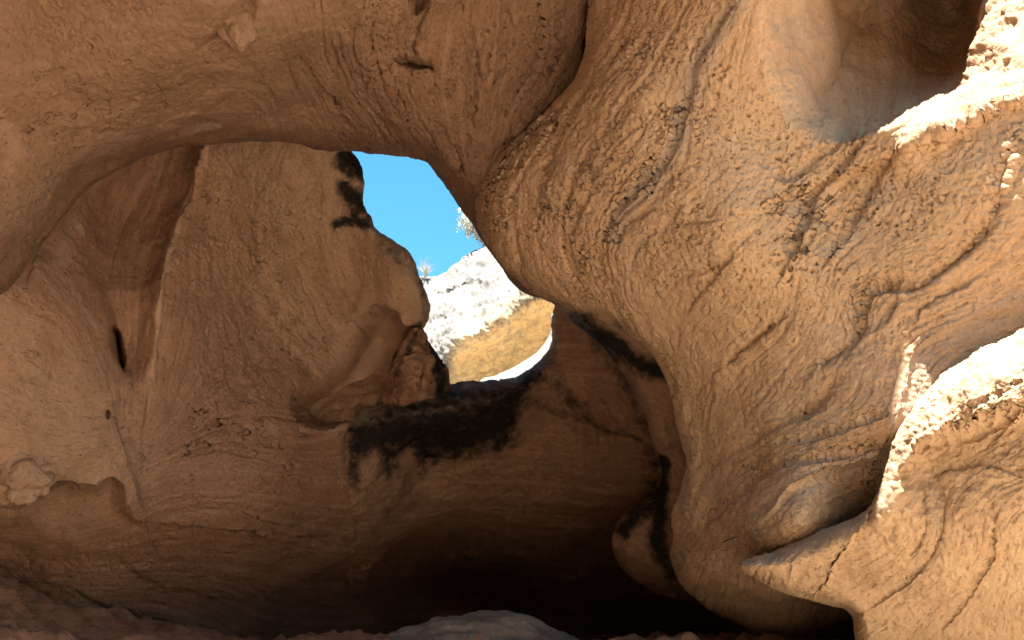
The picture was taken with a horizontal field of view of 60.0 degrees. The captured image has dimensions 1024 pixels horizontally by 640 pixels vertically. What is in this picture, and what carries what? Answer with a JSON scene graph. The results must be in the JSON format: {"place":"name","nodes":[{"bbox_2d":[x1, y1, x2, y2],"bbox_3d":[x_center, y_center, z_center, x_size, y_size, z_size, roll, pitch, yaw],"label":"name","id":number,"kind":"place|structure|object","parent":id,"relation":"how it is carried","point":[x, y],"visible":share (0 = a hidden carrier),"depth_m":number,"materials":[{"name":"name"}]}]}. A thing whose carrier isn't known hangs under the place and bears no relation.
{"place":"outdoors","nodes":[
{"label":"outdoors","id":0,"kind":"place"},
{"bbox_2d":[352,151,482,276],"label":"sky","id":1,"kind":"structure","parent":0,"point":[406,201],"materials":[{"name":"blue"}]},
{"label":"ground","id":2,"kind":"structure","parent":0,"visible":0},
{"bbox_2d":[0,141,430,639],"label":"rock wall","id":3,"kind":"structure","parent":2,"relation":"on","point":[191,336],"depth_m":6.41,"materials":[{"name":"stone"}]},
{"bbox_2d":[0,566,840,639],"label":"rock shelf","id":4,"kind":"object","parent":2,"relation":"on","point":[27,612],"visible":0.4,"depth_m":5.50,"materials":[{"name":"stone"}]},
{"bbox_2d":[383,610,577,639],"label":"boulder","id":5,"kind":"object","parent":4,"relation":"on","point":[499,625],"visible":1,"depth_m":5.47,"materials":[{"name":"grey stone"}]},
{"bbox_2d":[419,245,554,383],"bbox_3d":[-0.688,-0.239,20.656,8.914,8.432,8.902,0,-20,0],"label":"outcrop","id":6,"kind":"object","parent":2,"relation":"on","point":[487,318],"visible":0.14,"depth_m":17.33,"materials":[{"name":"stone"}]},
{"bbox_2d":[417,256,436,279],"bbox_3d":[-2.093,-1.184,20.974,0.774,0.484,0.705,0,-20,0],"label":"grass tuft","id":7,"kind":"object","parent":6,"relation":"on","point":[425,273],"visible":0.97,"depth_m":20.92,"materials":[{"name":"plant"}]},
{"bbox_2d":[455,208,484,246],"bbox_3d":[-0.747,-2.361,21.439,1.317,1.452,1.329,0,-20,0],"label":"shrub","id":8,"kind":"object","parent":6,"relation":"on","point":[469,226],"visible":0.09,"depth_m":21.45,"materials":[{"name":"white plant"}]},
{"bbox_2d":[311,306,752,636],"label":"stone sill","id":9,"kind":"structure","parent":2,"relation":"on","point":[524,492],"depth_m":8.26,"materials":[{"name":"stone"}]},
{"bbox_2d":[381,327,450,406],"bbox_3d":[-0.809,0.440,7.593,0.601,0.819,1.189,0,-20,0],"label":"rock tooth","id":10,"kind":"object","parent":9,"relation":"on","point":[419,371],"visible":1,"depth_m":7.13,"materials":[{"name":"stone"}]},
{"bbox_2d":[480,313,552,380],"bbox_3d":[0.281,0.652,10.789,1.457,2.418,2.947,0,-20,0],"label":"rock rib","id":11,"kind":"object","parent":9,"relation":"on","point":[523,366],"visible":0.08,"depth_m":10.56,"materials":[{"name":"stone"}]},
{"bbox_2d":[475,0,1023,639],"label":"rock buttress","id":12,"kind":"object","parent":2,"relation":"on","point":[781,242],"visible":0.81,"depth_m":4.65,"materials":[{"name":"stone"}]},
{"bbox_2d":[740,328,1023,639],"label":"rock shoulder","id":13,"kind":"object","parent":2,"relation":"on","point":[928,544],"visible":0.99,"depth_m":3.80,"materials":[{"name":"stone"}]},
{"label":"cliff","id":14,"kind":"structure","parent":0,"visible":0},
{"bbox_2d":[0,0,588,303],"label":"rock overhang","id":15,"kind":"object","parent":14,"relation":"attached to","point":[457,96],"visible":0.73,"depth_m":5.09,"materials":[{"name":"brown stone"}]},
{"bbox_2d":[551,302,725,618],"bbox_3d":[1.394,1.009,7.609,2.281,2.952,2.905,0,-20,0],"label":"rock lobe","id":16,"kind":"object","parent":14,"relation":"attached to","point":[642,538],"visible":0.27,"depth_m":6.95,"materials":[{"name":"stone"}]}
]}

